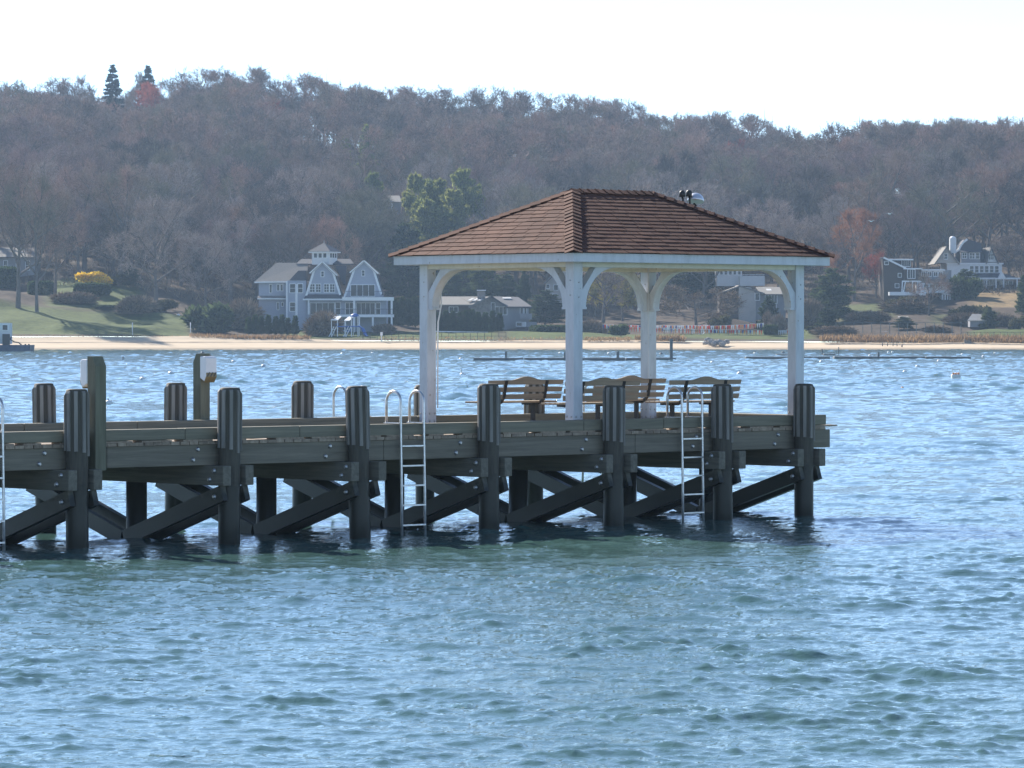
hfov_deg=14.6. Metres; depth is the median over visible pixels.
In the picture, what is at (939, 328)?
shrub
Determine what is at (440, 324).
arborvitae
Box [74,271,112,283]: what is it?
shrub
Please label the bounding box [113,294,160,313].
shrub
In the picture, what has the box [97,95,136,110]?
bare tree
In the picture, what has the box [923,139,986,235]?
bare tree
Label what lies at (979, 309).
shrub
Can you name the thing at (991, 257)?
window
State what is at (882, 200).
bare tree
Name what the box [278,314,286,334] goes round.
arborvitae
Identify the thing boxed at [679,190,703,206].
floodlight
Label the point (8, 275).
hedge
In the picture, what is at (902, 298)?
shrub
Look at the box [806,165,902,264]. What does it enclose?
bare tree
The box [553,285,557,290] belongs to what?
window
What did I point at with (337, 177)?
bare tree
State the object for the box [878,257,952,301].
brown house
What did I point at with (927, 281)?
bare tree
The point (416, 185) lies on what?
pine tree
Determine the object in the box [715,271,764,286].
pale house
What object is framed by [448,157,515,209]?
bare tree
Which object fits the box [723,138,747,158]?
bare tree
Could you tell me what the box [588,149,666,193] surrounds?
bare tree
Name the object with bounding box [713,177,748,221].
bare tree
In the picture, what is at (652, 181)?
bare tree
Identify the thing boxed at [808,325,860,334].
shrub
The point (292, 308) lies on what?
window
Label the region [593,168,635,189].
bare tree
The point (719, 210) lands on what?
bare tree
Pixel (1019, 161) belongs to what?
bare tree
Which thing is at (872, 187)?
bare tree
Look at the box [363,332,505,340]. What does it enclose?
black fence
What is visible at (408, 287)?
evergreen tree
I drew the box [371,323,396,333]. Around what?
shrub
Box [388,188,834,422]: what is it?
gazebo
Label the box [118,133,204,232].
bare tree
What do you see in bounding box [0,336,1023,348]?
beach
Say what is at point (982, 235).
bare tree
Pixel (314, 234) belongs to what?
bare tree
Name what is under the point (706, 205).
bare tree
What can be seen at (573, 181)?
bare tree
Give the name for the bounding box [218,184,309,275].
bare tree
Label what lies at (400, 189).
bare tree
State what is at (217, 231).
bare tree
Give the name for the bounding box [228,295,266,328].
shrub
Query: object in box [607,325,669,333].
pennant string
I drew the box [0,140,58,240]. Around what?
bare tree
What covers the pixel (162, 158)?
bare tree
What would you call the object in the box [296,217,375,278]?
bare tree
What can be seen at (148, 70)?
spruce tree
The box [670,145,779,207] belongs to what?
bare tree
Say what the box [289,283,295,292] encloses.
window
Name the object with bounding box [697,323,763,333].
pennant string
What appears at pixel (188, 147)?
bare tree
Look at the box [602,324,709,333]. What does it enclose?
pennant string
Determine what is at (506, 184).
bare tree
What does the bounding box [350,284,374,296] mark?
balcony door
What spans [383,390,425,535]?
ladder
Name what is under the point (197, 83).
bare tree
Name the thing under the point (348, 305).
window
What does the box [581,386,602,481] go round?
ladder
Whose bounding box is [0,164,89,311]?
bare tree
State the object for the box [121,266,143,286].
evergreen tree
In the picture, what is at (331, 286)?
window
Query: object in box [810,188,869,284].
bare tree
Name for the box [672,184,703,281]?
bare tree
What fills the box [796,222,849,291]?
bare tree
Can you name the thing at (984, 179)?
bare tree
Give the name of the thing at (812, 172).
bare tree
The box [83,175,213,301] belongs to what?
bare tree
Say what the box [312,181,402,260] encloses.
bare tree
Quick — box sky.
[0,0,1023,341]
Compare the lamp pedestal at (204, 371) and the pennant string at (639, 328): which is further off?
the pennant string at (639, 328)
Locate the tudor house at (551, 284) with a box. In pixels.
[544,271,565,304]
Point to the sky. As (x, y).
(811, 63)
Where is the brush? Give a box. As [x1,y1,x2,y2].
[0,144,1023,315]
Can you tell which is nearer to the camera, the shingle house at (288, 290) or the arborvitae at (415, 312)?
the shingle house at (288, 290)
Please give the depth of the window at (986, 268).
705.77 m
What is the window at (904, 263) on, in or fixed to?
in the brown house at (901, 272)
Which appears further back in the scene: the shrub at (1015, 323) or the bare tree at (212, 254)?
the bare tree at (212, 254)
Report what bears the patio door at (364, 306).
in the shingle house at (288, 290)
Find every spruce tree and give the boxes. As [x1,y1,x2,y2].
[101,64,125,140]
[136,64,158,110]
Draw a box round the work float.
[951,369,960,377]
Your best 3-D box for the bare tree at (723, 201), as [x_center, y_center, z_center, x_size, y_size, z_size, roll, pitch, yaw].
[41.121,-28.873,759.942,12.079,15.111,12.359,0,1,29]
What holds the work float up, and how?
on the water
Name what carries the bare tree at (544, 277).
on the hillside
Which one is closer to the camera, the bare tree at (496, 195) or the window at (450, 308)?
the window at (450, 308)
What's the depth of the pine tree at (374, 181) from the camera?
771.03 m
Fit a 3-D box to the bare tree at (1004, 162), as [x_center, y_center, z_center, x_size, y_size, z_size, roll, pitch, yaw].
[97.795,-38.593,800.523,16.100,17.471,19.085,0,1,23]
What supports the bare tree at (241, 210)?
on the hillside
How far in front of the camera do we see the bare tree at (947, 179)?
762.83 m
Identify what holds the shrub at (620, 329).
on the hillside
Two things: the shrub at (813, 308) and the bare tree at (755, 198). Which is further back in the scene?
the bare tree at (755, 198)
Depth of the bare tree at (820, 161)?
807.78 m
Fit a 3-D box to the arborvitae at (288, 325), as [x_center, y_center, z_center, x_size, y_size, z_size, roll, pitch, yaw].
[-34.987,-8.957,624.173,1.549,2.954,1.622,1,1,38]
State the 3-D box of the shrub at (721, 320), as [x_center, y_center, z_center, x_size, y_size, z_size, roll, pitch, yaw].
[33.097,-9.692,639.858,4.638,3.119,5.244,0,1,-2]
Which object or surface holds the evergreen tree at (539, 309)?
on the hillside
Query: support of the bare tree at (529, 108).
on the hillside
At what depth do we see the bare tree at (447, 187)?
798.16 m
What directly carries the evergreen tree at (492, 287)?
on the hillside
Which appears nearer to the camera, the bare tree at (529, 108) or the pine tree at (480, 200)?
the pine tree at (480, 200)
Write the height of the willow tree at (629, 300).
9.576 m
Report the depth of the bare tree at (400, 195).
780.16 m
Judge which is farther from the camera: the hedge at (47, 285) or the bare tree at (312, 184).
the bare tree at (312, 184)
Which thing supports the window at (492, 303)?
in the ranch house at (515, 311)
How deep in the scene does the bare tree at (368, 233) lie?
713.65 m
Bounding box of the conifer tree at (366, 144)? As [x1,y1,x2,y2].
[356,123,378,177]
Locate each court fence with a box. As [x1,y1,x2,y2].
[673,330,746,334]
[836,322,960,333]
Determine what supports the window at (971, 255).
in the white house at (976, 258)
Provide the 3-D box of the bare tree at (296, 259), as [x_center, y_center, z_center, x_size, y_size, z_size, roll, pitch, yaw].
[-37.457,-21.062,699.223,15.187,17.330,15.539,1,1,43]
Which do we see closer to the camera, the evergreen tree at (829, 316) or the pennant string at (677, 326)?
the evergreen tree at (829, 316)
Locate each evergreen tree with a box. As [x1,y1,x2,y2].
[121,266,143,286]
[375,222,438,299]
[442,273,464,295]
[459,270,502,296]
[494,274,529,301]
[516,271,532,313]
[526,289,565,324]
[665,272,714,294]
[699,273,724,293]
[754,296,778,328]
[807,266,857,320]
[815,306,840,326]
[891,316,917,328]
[958,269,982,284]
[978,306,999,328]
[1014,275,1023,313]
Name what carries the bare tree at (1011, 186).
on the hillside
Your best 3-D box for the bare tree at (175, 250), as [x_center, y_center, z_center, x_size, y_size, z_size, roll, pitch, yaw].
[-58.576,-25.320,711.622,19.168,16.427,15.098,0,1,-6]
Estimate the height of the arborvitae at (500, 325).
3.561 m
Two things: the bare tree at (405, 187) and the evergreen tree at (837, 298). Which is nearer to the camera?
the evergreen tree at (837, 298)
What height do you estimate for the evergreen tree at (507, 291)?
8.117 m
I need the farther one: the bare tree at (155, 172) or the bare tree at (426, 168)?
the bare tree at (426, 168)
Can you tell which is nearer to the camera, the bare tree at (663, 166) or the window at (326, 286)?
the window at (326, 286)
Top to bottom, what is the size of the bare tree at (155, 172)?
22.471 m
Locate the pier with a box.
[0,381,836,548]
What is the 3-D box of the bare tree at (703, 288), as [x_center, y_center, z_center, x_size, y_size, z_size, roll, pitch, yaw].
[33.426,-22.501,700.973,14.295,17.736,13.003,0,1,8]
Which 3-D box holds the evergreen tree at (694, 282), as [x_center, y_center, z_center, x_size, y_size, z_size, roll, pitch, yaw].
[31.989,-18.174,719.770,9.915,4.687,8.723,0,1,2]
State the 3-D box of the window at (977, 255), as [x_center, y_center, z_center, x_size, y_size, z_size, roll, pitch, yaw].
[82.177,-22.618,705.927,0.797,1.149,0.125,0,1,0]
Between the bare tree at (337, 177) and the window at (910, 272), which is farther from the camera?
the bare tree at (337, 177)
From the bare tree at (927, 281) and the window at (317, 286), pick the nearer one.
the window at (317, 286)
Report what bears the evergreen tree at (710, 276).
on the hillside
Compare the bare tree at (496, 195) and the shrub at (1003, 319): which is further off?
the bare tree at (496, 195)
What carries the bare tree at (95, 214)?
on the hillside
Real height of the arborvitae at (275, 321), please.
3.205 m
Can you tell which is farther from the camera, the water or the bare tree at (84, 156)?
the bare tree at (84, 156)
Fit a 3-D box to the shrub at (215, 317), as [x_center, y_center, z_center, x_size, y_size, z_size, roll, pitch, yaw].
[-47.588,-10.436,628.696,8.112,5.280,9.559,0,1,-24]
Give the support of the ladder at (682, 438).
attached to the pier
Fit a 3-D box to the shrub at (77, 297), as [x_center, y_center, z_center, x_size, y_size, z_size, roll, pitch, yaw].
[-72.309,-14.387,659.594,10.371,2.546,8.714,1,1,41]
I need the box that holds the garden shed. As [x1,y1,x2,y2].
[967,314,985,326]
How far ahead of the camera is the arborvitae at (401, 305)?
661.45 m
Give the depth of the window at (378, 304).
640.73 m
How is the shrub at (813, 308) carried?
on the hillside
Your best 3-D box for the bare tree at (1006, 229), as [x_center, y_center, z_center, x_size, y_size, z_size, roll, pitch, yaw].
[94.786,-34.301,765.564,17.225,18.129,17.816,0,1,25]
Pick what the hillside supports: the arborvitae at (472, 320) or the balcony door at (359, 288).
the arborvitae at (472, 320)
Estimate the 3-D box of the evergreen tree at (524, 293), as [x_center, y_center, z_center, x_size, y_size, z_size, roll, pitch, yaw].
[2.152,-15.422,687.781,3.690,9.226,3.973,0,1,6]
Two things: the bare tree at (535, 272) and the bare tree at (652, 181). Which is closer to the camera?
the bare tree at (535, 272)
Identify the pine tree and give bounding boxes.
[362,170,389,262]
[397,171,428,270]
[404,197,446,277]
[419,178,450,208]
[419,211,458,282]
[439,187,470,282]
[449,166,482,278]
[475,189,486,219]
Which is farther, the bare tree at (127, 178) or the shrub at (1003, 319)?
the bare tree at (127, 178)
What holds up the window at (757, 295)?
in the beige house at (754, 299)
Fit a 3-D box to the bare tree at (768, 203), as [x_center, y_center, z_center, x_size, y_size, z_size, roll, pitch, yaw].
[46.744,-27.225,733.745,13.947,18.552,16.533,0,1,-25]
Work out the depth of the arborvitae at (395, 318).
661.35 m
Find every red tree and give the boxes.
[134,76,164,110]
[823,194,887,301]
[858,253,886,297]
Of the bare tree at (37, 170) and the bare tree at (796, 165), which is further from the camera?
the bare tree at (796, 165)
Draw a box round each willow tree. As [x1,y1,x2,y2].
[586,273,614,316]
[596,273,640,320]
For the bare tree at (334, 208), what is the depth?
766.12 m
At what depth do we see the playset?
622.34 m
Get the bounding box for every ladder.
[0,398,4,550]
[332,386,370,416]
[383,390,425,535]
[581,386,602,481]
[666,386,704,521]
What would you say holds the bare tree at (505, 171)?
on the hillside
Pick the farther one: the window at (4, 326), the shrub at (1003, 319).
the shrub at (1003, 319)
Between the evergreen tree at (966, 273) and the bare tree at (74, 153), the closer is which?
the evergreen tree at (966, 273)
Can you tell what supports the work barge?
on the water
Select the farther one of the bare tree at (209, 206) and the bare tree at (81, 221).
the bare tree at (209, 206)
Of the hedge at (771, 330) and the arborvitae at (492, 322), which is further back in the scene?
the arborvitae at (492, 322)
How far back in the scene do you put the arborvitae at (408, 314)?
661.36 m
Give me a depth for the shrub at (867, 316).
643.16 m
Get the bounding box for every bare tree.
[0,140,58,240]
[0,159,79,307]
[0,163,69,246]
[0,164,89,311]
[6,152,63,247]
[11,148,83,267]
[28,141,117,253]
[32,182,97,293]
[36,139,82,187]
[40,185,88,263]
[45,157,117,270]
[48,190,106,273]
[59,143,118,230]
[61,211,111,269]
[75,168,184,267]
[75,181,167,270]
[78,184,167,274]
[82,160,165,273]
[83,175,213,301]
[91,151,219,258]
[93,132,174,243]
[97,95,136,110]
[116,158,185,230]
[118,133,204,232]
[131,129,201,198]
[131,133,195,207]
[135,202,232,285]
[136,142,207,224]
[138,154,203,270]
[159,188,230,289]
[164,230,250,306]
[165,194,231,276]
[165,207,245,283]
[166,78,213,92]
[179,81,199,96]
[190,213,264,300]
[202,207,259,303]
[211,195,280,289]
[215,192,300,297]
[216,197,251,276]
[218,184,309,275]
[247,198,314,280]
[252,216,345,276]
[255,154,345,250]
[260,163,301,199]
[279,164,359,216]
[283,210,335,280]
[288,160,351,219]
[294,204,348,270]
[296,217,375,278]
[301,214,372,278]
[308,78,340,145]
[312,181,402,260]
[318,195,385,258]
[321,171,398,260]
[330,174,418,266]
[330,191,401,262]
[330,225,391,284]
[389,180,419,194]
[392,176,453,214]
[393,190,434,212]
[401,150,457,189]
[430,171,488,207]
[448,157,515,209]
[455,105,482,118]
[462,213,509,280]
[463,105,494,119]
[463,213,496,279]
[473,168,577,285]
[481,171,540,214]
[482,179,559,294]
[485,176,531,211]
[488,166,537,207]
[495,192,551,300]
[507,95,538,125]
[515,191,548,285]
[529,165,607,198]
[583,272,639,322]
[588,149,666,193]
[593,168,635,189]
[604,153,686,197]
[630,180,674,272]
[651,144,705,197]
[669,173,762,295]
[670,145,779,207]
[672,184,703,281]
[675,155,721,192]
[680,271,723,303]
[702,188,733,272]
[707,179,760,221]
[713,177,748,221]
[715,192,757,224]
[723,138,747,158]
[727,174,830,233]
[732,189,778,225]
[732,189,799,281]
[737,177,814,219]
[738,145,794,210]
[754,144,806,233]
[756,212,812,286]
[770,178,831,243]
[770,210,835,272]
[771,154,834,244]
[771,155,846,269]
[784,149,832,225]
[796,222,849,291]
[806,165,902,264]
[809,178,880,268]
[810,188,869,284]
[820,202,885,280]
[832,140,889,234]
[836,163,901,276]
[854,146,930,248]
[859,181,901,249]
[861,202,923,258]
[863,189,914,258]
[895,266,955,315]
[898,167,1009,246]
[906,165,978,249]
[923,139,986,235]
[932,183,968,236]
[945,191,996,243]
[946,159,1023,246]
[950,180,1016,247]
[966,153,1022,233]
[968,165,1023,249]
[973,156,1023,243]
[985,162,1023,238]
[989,233,1023,275]
[992,132,1023,229]
[1011,156,1023,186]
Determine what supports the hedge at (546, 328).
on the hillside
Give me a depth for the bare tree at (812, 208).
764.88 m
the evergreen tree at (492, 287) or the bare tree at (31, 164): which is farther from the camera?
the bare tree at (31, 164)
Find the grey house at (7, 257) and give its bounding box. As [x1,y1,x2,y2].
[0,248,40,276]
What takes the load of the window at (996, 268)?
in the white house at (976, 258)
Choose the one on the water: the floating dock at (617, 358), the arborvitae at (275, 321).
the floating dock at (617, 358)
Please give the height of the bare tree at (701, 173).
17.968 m
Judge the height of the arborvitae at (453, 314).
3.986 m
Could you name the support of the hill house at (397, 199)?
on the hillside
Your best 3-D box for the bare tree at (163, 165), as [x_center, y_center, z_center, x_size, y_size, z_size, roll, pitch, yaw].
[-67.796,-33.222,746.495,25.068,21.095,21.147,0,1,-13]
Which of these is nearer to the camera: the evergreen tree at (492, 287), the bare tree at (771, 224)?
the evergreen tree at (492, 287)
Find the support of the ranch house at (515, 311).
on the hillside
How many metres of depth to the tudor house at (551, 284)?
701.82 m
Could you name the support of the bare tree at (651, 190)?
on the hillside
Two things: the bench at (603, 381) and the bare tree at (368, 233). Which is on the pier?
the bench at (603, 381)
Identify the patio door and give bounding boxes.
[310,302,334,314]
[356,302,374,313]
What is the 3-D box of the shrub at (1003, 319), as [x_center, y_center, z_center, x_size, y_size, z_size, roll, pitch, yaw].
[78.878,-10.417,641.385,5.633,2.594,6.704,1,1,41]
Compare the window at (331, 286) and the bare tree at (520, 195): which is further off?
the bare tree at (520, 195)
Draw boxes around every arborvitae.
[244,317,251,333]
[251,315,260,334]
[258,315,264,334]
[263,315,272,334]
[271,316,278,334]
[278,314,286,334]
[284,318,291,334]
[291,315,300,334]
[388,301,390,323]
[389,298,399,324]
[396,296,406,325]
[403,299,413,326]
[410,296,419,326]
[437,312,442,330]
[442,310,450,330]
[449,310,457,330]
[455,311,463,330]
[462,310,469,331]
[467,309,477,331]
[475,311,482,331]
[481,312,489,331]
[489,310,496,331]
[495,313,504,331]
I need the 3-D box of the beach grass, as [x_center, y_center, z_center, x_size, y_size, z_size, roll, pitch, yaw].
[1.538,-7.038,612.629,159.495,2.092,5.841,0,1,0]
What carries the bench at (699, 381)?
on the pier
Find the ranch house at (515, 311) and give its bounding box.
[436,290,536,329]
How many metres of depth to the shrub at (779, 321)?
630.94 m
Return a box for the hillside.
[0,63,1023,342]
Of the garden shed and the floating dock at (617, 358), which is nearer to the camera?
the floating dock at (617, 358)
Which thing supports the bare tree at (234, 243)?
on the hillside
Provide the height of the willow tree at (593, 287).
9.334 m
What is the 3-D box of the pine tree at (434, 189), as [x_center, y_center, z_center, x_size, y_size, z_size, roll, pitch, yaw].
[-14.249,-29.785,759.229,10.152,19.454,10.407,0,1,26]
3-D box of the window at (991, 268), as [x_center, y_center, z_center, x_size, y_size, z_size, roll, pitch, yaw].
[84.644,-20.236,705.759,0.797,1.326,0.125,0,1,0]
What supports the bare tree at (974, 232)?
on the hillside
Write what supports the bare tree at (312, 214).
on the hillside
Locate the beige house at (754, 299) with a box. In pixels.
[717,285,785,322]
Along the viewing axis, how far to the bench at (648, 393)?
62.80 m
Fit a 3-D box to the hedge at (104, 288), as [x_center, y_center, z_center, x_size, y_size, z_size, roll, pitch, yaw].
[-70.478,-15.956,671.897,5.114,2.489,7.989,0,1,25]
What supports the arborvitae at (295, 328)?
on the hillside
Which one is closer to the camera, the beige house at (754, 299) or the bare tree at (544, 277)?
the beige house at (754, 299)
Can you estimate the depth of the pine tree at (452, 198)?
746.81 m
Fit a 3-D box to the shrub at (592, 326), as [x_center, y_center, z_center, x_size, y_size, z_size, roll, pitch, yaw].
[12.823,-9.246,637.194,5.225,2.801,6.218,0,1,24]
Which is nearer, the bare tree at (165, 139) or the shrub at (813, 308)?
the shrub at (813, 308)
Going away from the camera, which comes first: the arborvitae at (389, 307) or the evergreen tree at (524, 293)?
the arborvitae at (389, 307)
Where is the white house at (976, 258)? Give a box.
[928,236,1019,288]
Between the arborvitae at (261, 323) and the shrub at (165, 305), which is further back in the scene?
the shrub at (165, 305)
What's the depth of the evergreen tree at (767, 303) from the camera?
639.43 m
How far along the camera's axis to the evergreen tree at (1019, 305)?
659.71 m
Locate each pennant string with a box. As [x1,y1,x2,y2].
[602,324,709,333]
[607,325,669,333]
[656,328,787,334]
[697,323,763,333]
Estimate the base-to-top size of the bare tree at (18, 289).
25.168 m
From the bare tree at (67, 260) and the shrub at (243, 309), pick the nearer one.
the shrub at (243, 309)
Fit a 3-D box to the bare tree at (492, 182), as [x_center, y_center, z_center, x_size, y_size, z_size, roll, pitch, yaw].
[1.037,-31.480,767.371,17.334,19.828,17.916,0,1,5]
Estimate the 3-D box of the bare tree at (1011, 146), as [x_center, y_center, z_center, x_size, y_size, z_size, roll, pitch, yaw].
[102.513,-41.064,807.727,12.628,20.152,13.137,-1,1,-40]
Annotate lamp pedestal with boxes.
[80,356,105,470]
[193,353,216,419]
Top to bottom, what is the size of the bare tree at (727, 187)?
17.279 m
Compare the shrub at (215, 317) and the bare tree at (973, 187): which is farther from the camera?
the bare tree at (973, 187)
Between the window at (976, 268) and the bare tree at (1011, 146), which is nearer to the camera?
the window at (976, 268)
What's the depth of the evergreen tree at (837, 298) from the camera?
650.65 m
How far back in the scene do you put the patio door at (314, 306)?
640.73 m
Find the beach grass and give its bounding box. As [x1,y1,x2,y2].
[15,332,1023,342]
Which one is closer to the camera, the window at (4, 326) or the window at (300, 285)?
the window at (4, 326)
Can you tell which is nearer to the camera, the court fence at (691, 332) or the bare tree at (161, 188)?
the court fence at (691, 332)
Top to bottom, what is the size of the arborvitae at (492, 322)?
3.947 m
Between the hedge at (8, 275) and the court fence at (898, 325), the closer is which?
the court fence at (898, 325)
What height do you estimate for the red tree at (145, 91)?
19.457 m
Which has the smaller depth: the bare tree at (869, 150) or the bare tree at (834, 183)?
the bare tree at (834, 183)
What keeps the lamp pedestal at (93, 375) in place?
on the pier
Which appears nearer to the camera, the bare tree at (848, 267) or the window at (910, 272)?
the window at (910, 272)
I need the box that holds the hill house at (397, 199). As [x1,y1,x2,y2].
[387,196,400,219]
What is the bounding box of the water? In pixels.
[0,349,1023,767]
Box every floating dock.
[473,339,675,360]
[745,357,829,358]
[833,352,970,358]
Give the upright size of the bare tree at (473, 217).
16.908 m
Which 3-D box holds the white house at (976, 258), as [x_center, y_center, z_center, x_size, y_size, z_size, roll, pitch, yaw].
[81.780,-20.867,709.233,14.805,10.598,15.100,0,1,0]
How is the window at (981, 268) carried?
in the white house at (976, 258)
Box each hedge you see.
[0,265,16,287]
[26,280,53,295]
[73,282,112,295]
[528,324,565,331]
[763,324,777,335]
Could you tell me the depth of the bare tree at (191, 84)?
994.52 m
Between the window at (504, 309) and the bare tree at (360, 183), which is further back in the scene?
the bare tree at (360, 183)
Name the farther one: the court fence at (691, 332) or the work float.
the court fence at (691, 332)
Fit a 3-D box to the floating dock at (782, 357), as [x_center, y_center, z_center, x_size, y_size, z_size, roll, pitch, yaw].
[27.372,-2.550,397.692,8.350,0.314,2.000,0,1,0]
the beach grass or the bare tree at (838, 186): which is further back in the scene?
the bare tree at (838, 186)
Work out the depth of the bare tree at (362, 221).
718.40 m
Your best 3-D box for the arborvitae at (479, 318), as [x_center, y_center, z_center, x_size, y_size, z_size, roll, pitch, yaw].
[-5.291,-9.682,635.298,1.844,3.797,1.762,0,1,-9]
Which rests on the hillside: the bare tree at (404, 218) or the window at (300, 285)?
the bare tree at (404, 218)
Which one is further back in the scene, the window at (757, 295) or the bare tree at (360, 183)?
the bare tree at (360, 183)
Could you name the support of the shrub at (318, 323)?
on the hillside
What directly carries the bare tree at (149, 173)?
on the hillside
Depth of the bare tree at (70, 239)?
715.52 m
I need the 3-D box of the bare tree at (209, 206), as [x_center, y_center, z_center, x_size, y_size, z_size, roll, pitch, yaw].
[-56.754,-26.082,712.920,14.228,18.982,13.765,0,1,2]
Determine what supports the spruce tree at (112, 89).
on the hillside
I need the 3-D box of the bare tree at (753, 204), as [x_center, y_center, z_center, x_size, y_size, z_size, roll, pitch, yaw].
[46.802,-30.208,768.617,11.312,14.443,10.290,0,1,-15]
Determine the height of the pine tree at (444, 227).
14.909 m
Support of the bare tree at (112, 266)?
on the hillside
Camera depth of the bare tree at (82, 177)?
713.06 m
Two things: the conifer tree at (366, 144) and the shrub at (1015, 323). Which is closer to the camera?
the shrub at (1015, 323)
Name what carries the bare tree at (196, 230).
on the hillside
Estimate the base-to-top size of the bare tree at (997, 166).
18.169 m
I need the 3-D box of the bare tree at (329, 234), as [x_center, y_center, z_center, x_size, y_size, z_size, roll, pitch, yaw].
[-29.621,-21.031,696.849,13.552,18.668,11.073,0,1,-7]
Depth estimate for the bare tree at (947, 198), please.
756.85 m
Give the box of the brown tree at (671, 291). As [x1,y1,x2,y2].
[656,284,757,331]
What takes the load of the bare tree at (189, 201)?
on the hillside
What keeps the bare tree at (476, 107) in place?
on the hillside
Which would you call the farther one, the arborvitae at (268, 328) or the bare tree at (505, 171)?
the bare tree at (505, 171)
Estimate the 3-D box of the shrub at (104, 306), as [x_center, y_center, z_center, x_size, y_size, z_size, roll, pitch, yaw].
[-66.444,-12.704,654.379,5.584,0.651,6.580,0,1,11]
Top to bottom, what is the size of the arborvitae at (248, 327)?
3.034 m
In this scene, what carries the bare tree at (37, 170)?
on the hillside
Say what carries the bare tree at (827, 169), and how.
on the hillside
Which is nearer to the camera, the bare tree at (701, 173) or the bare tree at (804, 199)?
the bare tree at (804, 199)
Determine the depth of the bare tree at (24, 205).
730.24 m
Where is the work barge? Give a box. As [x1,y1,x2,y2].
[0,323,34,351]
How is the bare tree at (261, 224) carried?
on the hillside
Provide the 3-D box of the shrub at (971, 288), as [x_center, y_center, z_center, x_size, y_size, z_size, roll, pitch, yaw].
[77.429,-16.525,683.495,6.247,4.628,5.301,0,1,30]
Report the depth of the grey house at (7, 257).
705.79 m
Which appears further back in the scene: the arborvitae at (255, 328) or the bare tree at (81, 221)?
the bare tree at (81, 221)
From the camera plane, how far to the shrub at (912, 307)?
659.34 m
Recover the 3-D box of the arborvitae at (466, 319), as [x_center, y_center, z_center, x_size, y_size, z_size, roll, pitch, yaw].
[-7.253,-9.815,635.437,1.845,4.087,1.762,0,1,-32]
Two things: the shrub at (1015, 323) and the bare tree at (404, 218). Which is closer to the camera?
the shrub at (1015, 323)
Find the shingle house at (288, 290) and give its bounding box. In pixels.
[254,243,393,331]
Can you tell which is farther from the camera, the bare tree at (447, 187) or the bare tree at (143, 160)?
the bare tree at (447, 187)
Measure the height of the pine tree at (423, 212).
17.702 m
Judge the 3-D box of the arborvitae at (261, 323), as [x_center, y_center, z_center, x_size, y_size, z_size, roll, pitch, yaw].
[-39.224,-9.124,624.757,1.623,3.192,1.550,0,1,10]
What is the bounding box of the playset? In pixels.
[329,313,367,336]
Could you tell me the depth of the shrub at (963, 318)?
638.41 m
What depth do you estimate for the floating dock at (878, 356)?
396.69 m
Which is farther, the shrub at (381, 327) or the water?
the shrub at (381, 327)
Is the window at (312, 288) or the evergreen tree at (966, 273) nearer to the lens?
the window at (312, 288)
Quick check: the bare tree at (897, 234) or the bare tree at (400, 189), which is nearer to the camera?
the bare tree at (897, 234)
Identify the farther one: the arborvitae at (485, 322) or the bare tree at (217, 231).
the bare tree at (217, 231)
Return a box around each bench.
[465,376,563,420]
[541,377,640,406]
[583,375,666,418]
[645,376,741,416]
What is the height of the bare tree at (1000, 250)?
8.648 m
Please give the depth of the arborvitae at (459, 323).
634.86 m
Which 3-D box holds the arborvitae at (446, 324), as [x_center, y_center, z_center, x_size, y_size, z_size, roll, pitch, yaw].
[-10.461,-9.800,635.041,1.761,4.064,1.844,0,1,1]
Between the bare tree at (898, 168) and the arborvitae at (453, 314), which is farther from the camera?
the bare tree at (898, 168)
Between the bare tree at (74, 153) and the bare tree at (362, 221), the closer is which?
the bare tree at (362, 221)
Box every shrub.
[47,290,100,303]
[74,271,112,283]
[90,304,114,307]
[107,274,130,285]
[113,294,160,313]
[153,298,180,312]
[179,301,235,332]
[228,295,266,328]
[299,309,344,335]
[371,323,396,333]
[583,317,608,333]
[607,323,629,335]
[707,315,732,331]
[762,308,787,333]
[804,295,828,327]
[804,325,826,332]
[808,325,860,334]
[842,310,893,321]
[872,298,939,312]
[884,295,921,311]
[919,325,954,331]
[939,312,981,324]
[948,274,983,299]
[948,304,1000,314]
[993,312,1019,326]
[1007,315,1023,328]
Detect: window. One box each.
[2,324,7,330]
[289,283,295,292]
[289,302,295,311]
[297,283,302,292]
[309,284,314,292]
[315,284,320,292]
[324,284,328,292]
[329,284,334,292]
[335,302,340,313]
[345,302,352,313]
[376,302,380,313]
[449,307,457,312]
[491,302,494,310]
[503,306,506,314]
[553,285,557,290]
[755,293,759,300]
[902,261,910,266]
[907,269,914,278]
[962,253,966,258]
[969,253,974,258]
[974,266,978,272]
[975,253,979,258]
[979,266,983,272]
[984,266,988,272]
[988,254,993,259]
[989,266,993,272]
[994,266,998,272]
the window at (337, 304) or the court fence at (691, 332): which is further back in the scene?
the window at (337, 304)
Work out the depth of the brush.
724.61 m
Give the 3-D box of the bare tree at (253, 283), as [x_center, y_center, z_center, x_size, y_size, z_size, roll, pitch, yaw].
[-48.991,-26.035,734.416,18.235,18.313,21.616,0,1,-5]
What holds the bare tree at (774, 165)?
on the hillside
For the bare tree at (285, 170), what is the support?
on the hillside
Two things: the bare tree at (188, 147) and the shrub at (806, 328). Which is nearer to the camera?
the shrub at (806, 328)
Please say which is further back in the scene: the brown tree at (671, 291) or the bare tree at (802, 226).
the bare tree at (802, 226)
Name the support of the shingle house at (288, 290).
on the hillside
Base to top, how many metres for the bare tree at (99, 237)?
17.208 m
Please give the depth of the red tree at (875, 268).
689.70 m
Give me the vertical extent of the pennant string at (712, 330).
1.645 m
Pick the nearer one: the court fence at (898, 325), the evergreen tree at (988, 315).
the court fence at (898, 325)
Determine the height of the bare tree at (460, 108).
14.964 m

